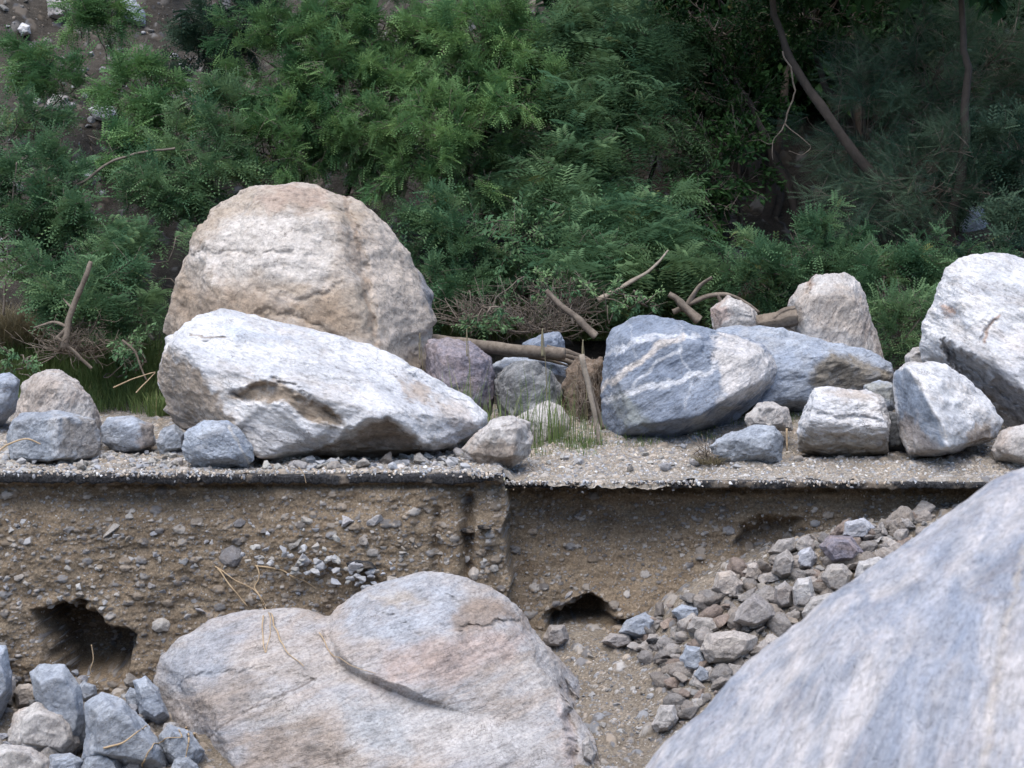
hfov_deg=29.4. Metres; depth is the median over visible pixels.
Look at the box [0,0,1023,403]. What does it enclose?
hillside
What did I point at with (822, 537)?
stone
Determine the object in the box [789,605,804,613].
stone
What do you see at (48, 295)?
sparse shrub
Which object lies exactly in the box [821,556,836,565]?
stone
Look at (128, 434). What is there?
boulder
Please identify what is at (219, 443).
boulder
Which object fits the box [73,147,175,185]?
branch
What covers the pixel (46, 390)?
boulder
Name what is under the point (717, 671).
stone
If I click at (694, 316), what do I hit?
log
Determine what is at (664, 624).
stone
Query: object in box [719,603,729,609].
stone
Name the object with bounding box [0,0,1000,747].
loose stones
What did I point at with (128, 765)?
rock
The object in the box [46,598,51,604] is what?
stone
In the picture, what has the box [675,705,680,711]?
stone
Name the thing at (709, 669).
stone
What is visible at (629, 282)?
branch
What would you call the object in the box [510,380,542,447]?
weed
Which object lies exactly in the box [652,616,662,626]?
stone
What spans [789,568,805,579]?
stone
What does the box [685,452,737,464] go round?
grass knot
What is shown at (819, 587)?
stone
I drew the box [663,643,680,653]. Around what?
stone
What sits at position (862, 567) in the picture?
rock
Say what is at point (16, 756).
rock
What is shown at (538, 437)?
weed
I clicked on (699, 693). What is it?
stone
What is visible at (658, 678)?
stone
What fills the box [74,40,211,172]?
sparse shrub
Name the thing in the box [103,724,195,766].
root
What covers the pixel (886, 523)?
stone
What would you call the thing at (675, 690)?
stone
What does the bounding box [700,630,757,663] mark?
rock
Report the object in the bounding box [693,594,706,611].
stone
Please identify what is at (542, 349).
seed stalk
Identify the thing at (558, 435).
weed
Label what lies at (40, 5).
hillside
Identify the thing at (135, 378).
twig
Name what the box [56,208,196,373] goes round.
sparse shrub
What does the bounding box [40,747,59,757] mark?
stone
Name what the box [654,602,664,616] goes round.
stone
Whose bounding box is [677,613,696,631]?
stone
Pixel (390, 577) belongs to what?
stone
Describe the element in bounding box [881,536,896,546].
stone
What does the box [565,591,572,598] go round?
stone
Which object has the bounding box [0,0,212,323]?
gravel
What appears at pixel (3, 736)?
stone
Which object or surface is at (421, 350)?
seed stalk
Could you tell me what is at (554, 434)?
weed
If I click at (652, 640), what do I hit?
asphalt chunk
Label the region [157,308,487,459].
boulder
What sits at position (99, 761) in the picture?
rock
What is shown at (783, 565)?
rock
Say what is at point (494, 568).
stone
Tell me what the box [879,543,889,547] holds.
stone
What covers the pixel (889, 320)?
shrub
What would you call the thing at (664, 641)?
stone
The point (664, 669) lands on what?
stone
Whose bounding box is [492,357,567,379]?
boulder
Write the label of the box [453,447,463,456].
stone
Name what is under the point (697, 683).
stone
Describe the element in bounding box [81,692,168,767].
rock
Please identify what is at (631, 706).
gravel
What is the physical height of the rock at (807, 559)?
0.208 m
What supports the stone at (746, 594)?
on the wash floor
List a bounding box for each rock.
[0,645,11,718]
[0,744,49,767]
[6,702,79,753]
[12,676,15,690]
[14,683,33,707]
[18,22,30,35]
[29,663,85,754]
[46,0,70,19]
[46,94,70,110]
[49,753,83,767]
[80,681,96,700]
[80,755,122,767]
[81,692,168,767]
[88,106,117,122]
[120,0,145,24]
[123,763,140,767]
[125,687,136,707]
[133,676,169,723]
[158,723,204,763]
[171,757,198,767]
[543,625,568,646]
[582,736,595,763]
[601,633,631,647]
[618,612,653,638]
[651,705,678,732]
[671,604,697,619]
[679,645,704,670]
[687,616,718,632]
[693,666,708,681]
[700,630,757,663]
[711,570,742,594]
[733,593,775,626]
[745,562,761,579]
[767,537,796,553]
[772,549,793,578]
[774,581,792,608]
[792,577,815,605]
[797,547,816,568]
[801,593,830,618]
[819,535,863,561]
[821,564,852,590]
[842,518,875,537]
[854,557,881,577]
[959,206,987,232]
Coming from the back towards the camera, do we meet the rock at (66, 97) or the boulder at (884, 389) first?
the rock at (66, 97)
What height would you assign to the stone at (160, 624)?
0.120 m
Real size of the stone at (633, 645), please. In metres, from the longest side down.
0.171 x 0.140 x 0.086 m
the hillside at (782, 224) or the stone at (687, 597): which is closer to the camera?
the stone at (687, 597)
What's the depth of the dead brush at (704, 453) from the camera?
17.04 m
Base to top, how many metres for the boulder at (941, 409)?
0.891 m
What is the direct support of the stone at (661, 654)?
on the wash floor
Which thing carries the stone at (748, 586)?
on the wash floor
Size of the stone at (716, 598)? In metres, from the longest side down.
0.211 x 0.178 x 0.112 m
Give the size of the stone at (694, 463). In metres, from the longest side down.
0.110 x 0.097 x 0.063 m
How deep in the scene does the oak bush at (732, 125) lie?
23.75 m
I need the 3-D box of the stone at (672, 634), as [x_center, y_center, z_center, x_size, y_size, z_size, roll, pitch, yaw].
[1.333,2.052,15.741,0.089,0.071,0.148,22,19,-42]
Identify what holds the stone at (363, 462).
on the dirt ground at (160, 423)
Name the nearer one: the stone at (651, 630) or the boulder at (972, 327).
the stone at (651, 630)
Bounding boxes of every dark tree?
[474,0,770,160]
[617,0,912,257]
[665,0,896,223]
[770,0,1009,266]
[788,0,971,178]
[814,0,1023,235]
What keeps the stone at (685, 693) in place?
on the wash floor
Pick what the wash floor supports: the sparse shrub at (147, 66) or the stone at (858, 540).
the stone at (858, 540)
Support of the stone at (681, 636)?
on the wash floor
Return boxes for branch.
[2,162,16,315]
[33,261,92,368]
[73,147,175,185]
[544,289,598,338]
[596,250,668,302]
[672,276,759,313]
[761,51,810,158]
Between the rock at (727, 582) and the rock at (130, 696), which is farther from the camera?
the rock at (727, 582)
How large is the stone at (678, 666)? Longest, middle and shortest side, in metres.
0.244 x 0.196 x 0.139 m
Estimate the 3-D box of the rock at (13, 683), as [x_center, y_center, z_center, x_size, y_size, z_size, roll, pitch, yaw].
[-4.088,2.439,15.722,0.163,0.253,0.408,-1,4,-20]
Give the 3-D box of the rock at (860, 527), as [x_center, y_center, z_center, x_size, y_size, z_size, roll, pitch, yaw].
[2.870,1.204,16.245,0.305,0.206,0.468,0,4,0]
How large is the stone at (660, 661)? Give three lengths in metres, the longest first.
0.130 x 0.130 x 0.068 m
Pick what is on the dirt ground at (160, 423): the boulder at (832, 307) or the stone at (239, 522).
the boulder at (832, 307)
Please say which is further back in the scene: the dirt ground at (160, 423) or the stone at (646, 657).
the dirt ground at (160, 423)
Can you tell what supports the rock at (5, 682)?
on the wash floor
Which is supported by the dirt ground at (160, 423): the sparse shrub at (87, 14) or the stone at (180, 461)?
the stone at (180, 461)
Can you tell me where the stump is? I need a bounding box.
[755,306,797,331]
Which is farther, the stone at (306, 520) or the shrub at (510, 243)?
the shrub at (510, 243)
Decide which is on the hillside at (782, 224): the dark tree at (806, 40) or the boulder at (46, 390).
the dark tree at (806, 40)
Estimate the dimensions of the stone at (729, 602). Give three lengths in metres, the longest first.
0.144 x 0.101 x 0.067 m
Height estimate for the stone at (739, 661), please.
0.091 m
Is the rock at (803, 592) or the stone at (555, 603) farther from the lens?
the stone at (555, 603)
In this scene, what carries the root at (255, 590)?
on the boulder at (470, 673)
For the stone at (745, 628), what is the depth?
15.47 m
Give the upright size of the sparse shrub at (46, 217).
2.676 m
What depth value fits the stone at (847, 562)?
15.81 m
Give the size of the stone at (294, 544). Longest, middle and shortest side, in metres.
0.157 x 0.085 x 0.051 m
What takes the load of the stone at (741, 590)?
on the wash floor
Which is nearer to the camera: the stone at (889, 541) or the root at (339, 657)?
the root at (339, 657)
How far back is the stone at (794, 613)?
15.46 m
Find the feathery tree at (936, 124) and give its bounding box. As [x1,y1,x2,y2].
[764,0,1023,282]
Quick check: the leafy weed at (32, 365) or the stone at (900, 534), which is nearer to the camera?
the stone at (900, 534)
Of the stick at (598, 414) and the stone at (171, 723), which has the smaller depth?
the stone at (171, 723)
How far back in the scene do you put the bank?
16.16 m
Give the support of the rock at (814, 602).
on the wash floor
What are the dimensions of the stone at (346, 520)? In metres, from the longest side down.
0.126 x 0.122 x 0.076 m
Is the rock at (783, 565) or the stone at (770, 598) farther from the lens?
the rock at (783, 565)
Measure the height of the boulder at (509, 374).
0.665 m
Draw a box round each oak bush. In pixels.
[656,45,808,275]
[931,90,1023,267]
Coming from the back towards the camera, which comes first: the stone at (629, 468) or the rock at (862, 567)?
the stone at (629, 468)
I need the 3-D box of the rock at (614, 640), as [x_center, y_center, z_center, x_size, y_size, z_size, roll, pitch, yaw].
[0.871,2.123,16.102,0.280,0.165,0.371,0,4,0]
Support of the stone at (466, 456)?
on the dirt ground at (160, 423)
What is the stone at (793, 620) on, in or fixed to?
on the wash floor
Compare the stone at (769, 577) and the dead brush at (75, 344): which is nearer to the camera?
the stone at (769, 577)
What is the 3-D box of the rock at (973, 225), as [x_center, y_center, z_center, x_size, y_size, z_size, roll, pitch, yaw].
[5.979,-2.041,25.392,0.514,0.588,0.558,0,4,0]
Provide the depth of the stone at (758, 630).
15.39 m
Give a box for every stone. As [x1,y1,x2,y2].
[0,733,7,739]
[8,691,13,704]
[14,574,23,580]
[21,744,41,751]
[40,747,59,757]
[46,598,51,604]
[76,591,83,596]
[76,675,87,681]
[77,459,86,469]
[103,523,119,537]
[106,455,114,460]
[123,673,137,686]
[129,704,138,713]
[148,582,155,588]
[152,618,169,631]
[163,722,178,729]
[171,458,182,465]
[219,545,241,566]
[233,519,245,527]
[288,538,301,549]
[293,460,307,468]
[295,553,311,566]
[301,517,312,523]
[326,461,339,469]
[341,515,353,526]
[348,562,362,571]
[356,458,370,467]
[359,535,368,545]
[366,514,382,525]
[379,451,392,463]
[386,576,396,580]
[413,453,429,463]
[434,450,441,456]
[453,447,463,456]
[463,452,474,461]
[468,567,478,579]
[490,564,498,571]
[552,601,559,606]
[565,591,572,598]
[626,465,633,471]
[627,642,640,651]
[635,639,650,650]
[638,624,655,637]
[638,650,653,664]
[641,634,647,640]
[647,634,658,638]
[649,671,668,688]
[650,643,658,651]
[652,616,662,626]
[653,650,670,663]
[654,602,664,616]
[655,657,668,663]
[656,637,674,649]
[659,462,671,470]
[660,618,676,629]
[660,662,675,674]
[662,693,685,705]
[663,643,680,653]
[664,677,680,688]
[665,658,679,664]
[668,661,693,676]
[670,631,681,643]
[670,654,680,658]
[671,687,683,693]
[672,672,687,682]
[674,631,688,641]
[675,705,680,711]
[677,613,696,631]
[677,706,699,718]
[678,689,690,697]
[680,592,695,603]
[681,700,692,709]
[689,459,699,465]
[691,638,700,647]
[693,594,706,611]
[693,677,705,688]
[693,688,703,698]
[694,626,713,645]
[697,604,723,617]
[698,589,716,597]
[698,660,708,667]
[702,693,710,701]
[704,593,724,606]
[705,667,712,680]
[709,663,732,682]
[711,676,728,689]
[713,613,728,627]
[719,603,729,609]
[720,595,731,604]
[722,670,731,678]
[724,600,734,609]
[727,557,746,576]
[727,611,741,630]
[728,593,741,597]
[728,606,737,617]
[728,663,741,675]
[733,656,743,665]
[737,587,756,601]
[738,587,743,593]
[741,622,765,630]
[742,626,749,631]
[743,578,757,589]
[744,582,755,590]
[750,647,760,655]
[751,630,759,637]
[755,639,767,647]
[756,559,770,572]
[756,626,764,632]
[757,572,779,582]
[757,585,774,601]
[765,633,777,642]
[766,594,773,603]
[767,612,792,636]
[769,553,779,564]
[770,603,783,611]
[786,609,800,618]
[786,615,797,623]
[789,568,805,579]
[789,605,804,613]
[793,555,805,569]
[794,455,803,461]
[795,534,814,550]
[797,569,811,576]
[805,569,816,575]
[809,534,818,540]
[812,569,819,577]
[812,581,826,593]
[818,532,828,542]
[819,587,834,594]
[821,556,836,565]
[830,518,848,535]
[836,553,860,564]
[846,562,857,570]
[854,537,861,545]
[855,551,875,566]
[859,540,878,551]
[861,533,875,540]
[868,528,874,539]
[873,528,885,538]
[873,529,881,534]
[873,547,892,557]
[877,522,887,535]
[878,520,897,529]
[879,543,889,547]
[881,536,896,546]
[885,506,914,522]
[889,518,898,536]
[891,543,901,550]
[893,529,908,540]
[897,537,910,544]
[898,522,909,533]
[901,518,915,528]
[912,500,935,513]
[915,509,931,523]
[915,526,925,535]
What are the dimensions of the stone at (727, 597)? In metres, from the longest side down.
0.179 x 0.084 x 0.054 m
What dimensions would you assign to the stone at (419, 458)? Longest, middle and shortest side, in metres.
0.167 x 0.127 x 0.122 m
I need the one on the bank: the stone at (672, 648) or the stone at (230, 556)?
the stone at (230, 556)
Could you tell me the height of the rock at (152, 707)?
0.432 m
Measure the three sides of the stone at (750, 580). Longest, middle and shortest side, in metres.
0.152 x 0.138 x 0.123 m
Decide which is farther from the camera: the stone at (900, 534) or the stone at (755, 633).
the stone at (900, 534)
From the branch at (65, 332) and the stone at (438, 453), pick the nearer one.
the stone at (438, 453)
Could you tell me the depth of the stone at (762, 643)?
15.19 m
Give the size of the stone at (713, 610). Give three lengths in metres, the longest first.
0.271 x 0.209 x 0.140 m
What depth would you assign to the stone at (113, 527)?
16.12 m
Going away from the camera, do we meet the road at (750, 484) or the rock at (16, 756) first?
the rock at (16, 756)
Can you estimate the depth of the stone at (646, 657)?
15.65 m
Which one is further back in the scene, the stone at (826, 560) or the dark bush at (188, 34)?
the dark bush at (188, 34)
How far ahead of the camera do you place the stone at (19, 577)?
16.00 m
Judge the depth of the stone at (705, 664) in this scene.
15.23 m
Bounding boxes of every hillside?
[0,0,111,318]
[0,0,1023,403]
[929,38,1023,257]
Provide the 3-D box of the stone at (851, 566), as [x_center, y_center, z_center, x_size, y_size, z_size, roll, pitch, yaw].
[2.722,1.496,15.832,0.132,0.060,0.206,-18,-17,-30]
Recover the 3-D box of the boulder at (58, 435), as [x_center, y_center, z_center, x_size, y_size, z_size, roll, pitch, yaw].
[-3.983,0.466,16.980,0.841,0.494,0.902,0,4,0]
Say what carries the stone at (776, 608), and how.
on the wash floor
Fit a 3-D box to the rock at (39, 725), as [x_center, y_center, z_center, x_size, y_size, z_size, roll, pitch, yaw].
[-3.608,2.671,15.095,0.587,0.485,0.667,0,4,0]
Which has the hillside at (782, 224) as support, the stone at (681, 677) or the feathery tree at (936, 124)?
the feathery tree at (936, 124)
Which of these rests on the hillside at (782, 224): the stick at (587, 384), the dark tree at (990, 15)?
the dark tree at (990, 15)
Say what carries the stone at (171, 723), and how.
on the wash floor
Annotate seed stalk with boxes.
[419,333,422,369]
[466,329,470,396]
[541,329,546,400]
[582,340,586,417]
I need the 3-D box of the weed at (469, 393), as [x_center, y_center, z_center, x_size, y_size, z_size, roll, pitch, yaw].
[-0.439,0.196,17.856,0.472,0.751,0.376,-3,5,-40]
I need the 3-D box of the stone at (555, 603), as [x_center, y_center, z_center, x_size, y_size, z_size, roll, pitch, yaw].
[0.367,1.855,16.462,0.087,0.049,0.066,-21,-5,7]
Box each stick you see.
[0,438,40,450]
[579,354,600,444]
[589,377,604,429]
[786,428,787,450]
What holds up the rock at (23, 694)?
on the wash floor
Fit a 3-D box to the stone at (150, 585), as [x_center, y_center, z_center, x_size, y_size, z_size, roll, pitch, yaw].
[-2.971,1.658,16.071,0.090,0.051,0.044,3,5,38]
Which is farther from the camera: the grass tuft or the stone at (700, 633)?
the grass tuft
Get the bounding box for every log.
[432,334,588,366]
[667,292,701,323]
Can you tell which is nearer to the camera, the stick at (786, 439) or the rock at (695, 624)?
the rock at (695, 624)
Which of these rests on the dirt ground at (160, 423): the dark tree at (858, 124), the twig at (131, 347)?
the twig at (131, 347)
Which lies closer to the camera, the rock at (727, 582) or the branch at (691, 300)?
the rock at (727, 582)
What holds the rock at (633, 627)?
on the wash floor
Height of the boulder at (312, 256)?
2.623 m
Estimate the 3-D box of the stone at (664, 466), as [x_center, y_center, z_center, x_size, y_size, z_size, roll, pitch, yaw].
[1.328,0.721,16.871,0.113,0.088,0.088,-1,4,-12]
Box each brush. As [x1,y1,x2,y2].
[0,299,81,350]
[5,308,128,369]
[432,279,541,335]
[470,277,609,343]
[513,271,622,324]
[689,436,729,467]
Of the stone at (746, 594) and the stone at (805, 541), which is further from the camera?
the stone at (805, 541)
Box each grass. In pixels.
[0,297,608,414]
[531,409,801,456]
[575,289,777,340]
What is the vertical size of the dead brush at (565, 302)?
0.782 m
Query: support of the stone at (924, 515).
on the wash floor
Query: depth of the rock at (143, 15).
29.34 m
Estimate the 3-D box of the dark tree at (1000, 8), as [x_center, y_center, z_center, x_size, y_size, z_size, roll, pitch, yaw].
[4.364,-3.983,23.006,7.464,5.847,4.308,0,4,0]
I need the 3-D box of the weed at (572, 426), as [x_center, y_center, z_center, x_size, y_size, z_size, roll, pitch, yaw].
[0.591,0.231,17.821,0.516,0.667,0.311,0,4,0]
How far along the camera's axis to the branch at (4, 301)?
22.55 m
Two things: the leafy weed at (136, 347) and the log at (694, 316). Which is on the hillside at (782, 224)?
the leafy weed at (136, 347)
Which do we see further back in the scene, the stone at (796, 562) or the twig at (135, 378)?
the twig at (135, 378)
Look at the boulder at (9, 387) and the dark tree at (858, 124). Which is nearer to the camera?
the boulder at (9, 387)
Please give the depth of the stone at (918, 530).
16.07 m
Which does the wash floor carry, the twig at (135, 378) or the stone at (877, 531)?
the stone at (877, 531)
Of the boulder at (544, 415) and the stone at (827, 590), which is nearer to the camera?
the stone at (827, 590)
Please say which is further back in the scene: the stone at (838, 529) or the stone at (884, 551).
the stone at (838, 529)
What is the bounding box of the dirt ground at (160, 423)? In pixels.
[0,400,1023,489]
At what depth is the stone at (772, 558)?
16.16 m
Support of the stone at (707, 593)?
on the wash floor
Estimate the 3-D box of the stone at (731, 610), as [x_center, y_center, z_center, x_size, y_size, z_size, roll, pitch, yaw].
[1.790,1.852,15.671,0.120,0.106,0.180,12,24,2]
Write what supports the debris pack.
on the dirt ground at (160, 423)
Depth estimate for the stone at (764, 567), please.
16.05 m
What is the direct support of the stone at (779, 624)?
on the wash floor
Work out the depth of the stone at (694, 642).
15.47 m
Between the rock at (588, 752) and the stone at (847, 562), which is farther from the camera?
the stone at (847, 562)
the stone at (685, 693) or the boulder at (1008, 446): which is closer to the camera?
the stone at (685, 693)
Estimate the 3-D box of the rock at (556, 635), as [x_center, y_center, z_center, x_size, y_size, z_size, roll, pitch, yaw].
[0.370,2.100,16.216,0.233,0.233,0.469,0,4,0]
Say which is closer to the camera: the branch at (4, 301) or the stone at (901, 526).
the stone at (901, 526)
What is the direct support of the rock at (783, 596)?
on the wash floor
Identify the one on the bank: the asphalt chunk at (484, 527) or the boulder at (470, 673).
the asphalt chunk at (484, 527)
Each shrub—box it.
[0,0,152,105]
[0,79,137,286]
[0,231,155,356]
[16,33,161,197]
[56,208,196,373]
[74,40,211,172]
[100,65,281,267]
[198,0,467,198]
[337,0,602,270]
[387,177,533,339]
[452,0,726,284]
[463,190,588,307]
[483,173,742,340]
[705,189,956,336]
[866,211,1021,368]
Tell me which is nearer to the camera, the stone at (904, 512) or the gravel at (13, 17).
the stone at (904, 512)
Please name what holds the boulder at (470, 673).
on the wash floor
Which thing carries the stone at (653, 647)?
on the wash floor
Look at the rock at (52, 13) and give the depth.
29.15 m
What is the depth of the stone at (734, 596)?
15.89 m
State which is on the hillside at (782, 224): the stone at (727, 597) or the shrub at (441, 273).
the shrub at (441, 273)
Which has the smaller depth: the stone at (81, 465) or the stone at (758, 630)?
the stone at (758, 630)
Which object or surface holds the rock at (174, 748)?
on the wash floor
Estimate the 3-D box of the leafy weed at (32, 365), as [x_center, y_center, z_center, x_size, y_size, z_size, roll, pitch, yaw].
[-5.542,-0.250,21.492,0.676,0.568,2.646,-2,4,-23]
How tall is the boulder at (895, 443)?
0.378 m
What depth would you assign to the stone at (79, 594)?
16.02 m
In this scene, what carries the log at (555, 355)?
on the boulder at (442, 354)
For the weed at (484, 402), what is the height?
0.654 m
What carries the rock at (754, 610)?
on the wash floor
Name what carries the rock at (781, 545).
on the wash floor
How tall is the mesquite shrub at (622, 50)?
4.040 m
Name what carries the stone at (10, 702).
on the wash floor
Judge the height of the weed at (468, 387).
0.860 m
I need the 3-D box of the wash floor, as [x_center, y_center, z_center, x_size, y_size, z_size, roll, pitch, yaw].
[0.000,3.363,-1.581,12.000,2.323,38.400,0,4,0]
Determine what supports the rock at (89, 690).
on the wash floor
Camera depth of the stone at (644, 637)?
15.96 m
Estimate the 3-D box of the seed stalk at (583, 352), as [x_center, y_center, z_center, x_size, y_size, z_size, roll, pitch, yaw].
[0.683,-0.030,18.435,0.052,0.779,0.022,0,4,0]
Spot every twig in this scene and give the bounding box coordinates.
[113,372,154,392]
[122,340,146,379]
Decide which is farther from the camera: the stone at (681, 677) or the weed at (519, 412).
the weed at (519, 412)
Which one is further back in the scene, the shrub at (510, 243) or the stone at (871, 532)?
the shrub at (510, 243)
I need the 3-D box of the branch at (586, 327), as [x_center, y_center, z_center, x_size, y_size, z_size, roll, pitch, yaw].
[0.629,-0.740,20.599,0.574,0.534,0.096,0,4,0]
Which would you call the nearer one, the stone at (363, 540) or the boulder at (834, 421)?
the stone at (363, 540)
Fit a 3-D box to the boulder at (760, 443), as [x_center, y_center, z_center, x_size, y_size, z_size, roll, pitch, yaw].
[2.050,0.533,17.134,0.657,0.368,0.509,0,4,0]
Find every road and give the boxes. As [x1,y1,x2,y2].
[0,465,503,485]
[505,477,989,489]
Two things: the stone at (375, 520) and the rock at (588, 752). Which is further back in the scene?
the stone at (375, 520)
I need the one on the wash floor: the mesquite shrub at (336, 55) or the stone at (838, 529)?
the stone at (838, 529)
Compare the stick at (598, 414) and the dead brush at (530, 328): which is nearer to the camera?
the stick at (598, 414)
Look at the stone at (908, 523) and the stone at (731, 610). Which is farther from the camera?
the stone at (908, 523)
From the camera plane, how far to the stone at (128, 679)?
15.93 m
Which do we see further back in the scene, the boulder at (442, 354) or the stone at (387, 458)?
the boulder at (442, 354)
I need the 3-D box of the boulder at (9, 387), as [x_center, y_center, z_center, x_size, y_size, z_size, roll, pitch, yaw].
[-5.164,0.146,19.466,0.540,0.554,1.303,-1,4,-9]
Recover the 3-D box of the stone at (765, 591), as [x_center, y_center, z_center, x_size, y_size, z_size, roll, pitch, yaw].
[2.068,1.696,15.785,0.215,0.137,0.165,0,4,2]
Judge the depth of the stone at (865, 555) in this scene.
15.80 m
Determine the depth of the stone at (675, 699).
14.94 m
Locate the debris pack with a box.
[559,356,602,425]
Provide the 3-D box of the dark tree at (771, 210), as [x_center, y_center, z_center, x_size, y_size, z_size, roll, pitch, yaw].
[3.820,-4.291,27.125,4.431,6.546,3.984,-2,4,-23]
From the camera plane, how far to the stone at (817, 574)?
15.78 m
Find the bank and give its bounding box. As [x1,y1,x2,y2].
[0,480,978,692]
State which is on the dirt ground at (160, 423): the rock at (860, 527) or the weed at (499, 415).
the weed at (499, 415)
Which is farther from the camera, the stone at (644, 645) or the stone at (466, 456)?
the stone at (466, 456)
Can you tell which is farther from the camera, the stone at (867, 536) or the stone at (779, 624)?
the stone at (867, 536)
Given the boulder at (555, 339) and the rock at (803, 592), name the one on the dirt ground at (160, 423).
the boulder at (555, 339)
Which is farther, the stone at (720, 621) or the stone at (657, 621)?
the stone at (657, 621)
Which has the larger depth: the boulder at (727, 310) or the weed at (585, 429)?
the boulder at (727, 310)
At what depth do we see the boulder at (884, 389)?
17.90 m
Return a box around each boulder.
[0,372,19,426]
[6,410,100,462]
[14,369,101,447]
[100,415,155,452]
[153,571,599,767]
[156,424,184,453]
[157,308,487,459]
[163,182,436,371]
[182,420,253,467]
[424,337,494,417]
[462,415,532,468]
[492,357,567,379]
[494,360,563,416]
[517,400,572,442]
[520,332,564,361]
[600,315,777,438]
[645,468,1023,767]
[709,424,783,462]
[710,295,757,329]
[716,325,893,411]
[744,401,792,430]
[787,272,883,358]
[796,386,890,457]
[863,380,894,411]
[889,411,905,451]
[893,361,1003,458]
[904,347,921,362]
[919,252,1023,426]
[991,424,1023,465]
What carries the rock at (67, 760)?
on the wash floor
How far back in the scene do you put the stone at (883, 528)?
16.09 m
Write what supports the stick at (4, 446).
on the dirt ground at (160, 423)
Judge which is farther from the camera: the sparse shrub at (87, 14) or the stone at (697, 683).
the sparse shrub at (87, 14)
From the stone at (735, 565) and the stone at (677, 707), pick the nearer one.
the stone at (677, 707)
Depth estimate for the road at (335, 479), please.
16.06 m
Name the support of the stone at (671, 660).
on the wash floor
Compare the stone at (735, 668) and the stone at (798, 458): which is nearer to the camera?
the stone at (735, 668)
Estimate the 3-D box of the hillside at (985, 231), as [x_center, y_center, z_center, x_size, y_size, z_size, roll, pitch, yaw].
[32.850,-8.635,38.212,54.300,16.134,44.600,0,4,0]
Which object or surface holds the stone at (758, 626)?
on the wash floor
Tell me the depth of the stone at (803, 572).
15.84 m
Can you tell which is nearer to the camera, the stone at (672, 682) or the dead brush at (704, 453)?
the stone at (672, 682)
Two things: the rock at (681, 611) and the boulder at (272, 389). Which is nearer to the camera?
the rock at (681, 611)
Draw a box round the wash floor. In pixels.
[0,503,960,767]
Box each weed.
[0,343,54,376]
[103,322,157,377]
[448,357,487,443]
[448,375,483,442]
[450,379,489,443]
[451,263,597,339]
[485,383,523,420]
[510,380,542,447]
[515,358,569,446]
[529,381,570,445]
[542,392,575,445]
[558,378,588,445]
[575,272,665,329]
[577,403,603,446]
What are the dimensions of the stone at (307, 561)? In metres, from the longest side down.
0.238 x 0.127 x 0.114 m
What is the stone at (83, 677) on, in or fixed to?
on the bank
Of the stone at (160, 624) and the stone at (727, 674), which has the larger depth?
the stone at (160, 624)
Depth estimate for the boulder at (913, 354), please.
18.89 m
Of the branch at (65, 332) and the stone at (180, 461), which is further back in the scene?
the branch at (65, 332)
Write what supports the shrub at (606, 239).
on the hillside at (782, 224)
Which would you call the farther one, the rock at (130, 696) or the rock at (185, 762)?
the rock at (130, 696)
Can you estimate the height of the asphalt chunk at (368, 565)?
0.097 m
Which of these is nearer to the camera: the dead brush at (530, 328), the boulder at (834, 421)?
the boulder at (834, 421)
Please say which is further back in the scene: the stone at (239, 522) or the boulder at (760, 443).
the boulder at (760, 443)
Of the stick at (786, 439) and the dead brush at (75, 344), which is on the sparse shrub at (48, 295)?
the dead brush at (75, 344)
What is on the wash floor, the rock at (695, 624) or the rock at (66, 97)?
the rock at (695, 624)
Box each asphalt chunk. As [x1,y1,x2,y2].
[346,560,376,569]
[461,528,473,533]
[477,525,491,529]
[646,638,657,643]
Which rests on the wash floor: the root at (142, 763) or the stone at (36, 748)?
the stone at (36, 748)
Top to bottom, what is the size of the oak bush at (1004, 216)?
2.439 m
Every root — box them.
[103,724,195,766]
[215,565,315,665]
[319,632,375,673]
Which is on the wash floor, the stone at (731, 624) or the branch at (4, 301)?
the stone at (731, 624)
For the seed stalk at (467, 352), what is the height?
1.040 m
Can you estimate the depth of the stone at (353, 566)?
15.77 m
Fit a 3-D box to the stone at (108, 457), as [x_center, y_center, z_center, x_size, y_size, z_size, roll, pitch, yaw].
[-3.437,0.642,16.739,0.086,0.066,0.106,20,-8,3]
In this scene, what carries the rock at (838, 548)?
on the wash floor
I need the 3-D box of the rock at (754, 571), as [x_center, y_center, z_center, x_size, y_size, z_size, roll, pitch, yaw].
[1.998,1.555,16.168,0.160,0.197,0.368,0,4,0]
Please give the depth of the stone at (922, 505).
16.51 m
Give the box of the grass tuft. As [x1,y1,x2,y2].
[136,390,169,416]
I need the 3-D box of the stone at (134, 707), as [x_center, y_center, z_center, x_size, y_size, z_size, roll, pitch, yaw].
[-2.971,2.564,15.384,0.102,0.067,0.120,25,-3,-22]
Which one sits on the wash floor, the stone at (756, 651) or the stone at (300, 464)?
the stone at (756, 651)
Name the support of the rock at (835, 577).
on the wash floor
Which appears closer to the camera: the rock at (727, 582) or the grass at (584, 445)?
the rock at (727, 582)
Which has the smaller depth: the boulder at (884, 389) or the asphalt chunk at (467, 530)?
the asphalt chunk at (467, 530)
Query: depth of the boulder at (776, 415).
17.47 m
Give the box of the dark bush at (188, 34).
[145,0,286,92]
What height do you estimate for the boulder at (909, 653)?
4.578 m
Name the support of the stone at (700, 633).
on the wash floor
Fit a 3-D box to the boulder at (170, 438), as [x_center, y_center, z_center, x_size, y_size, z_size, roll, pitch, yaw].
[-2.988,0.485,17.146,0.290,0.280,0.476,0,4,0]
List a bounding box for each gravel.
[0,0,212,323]
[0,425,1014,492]
[3,518,886,767]

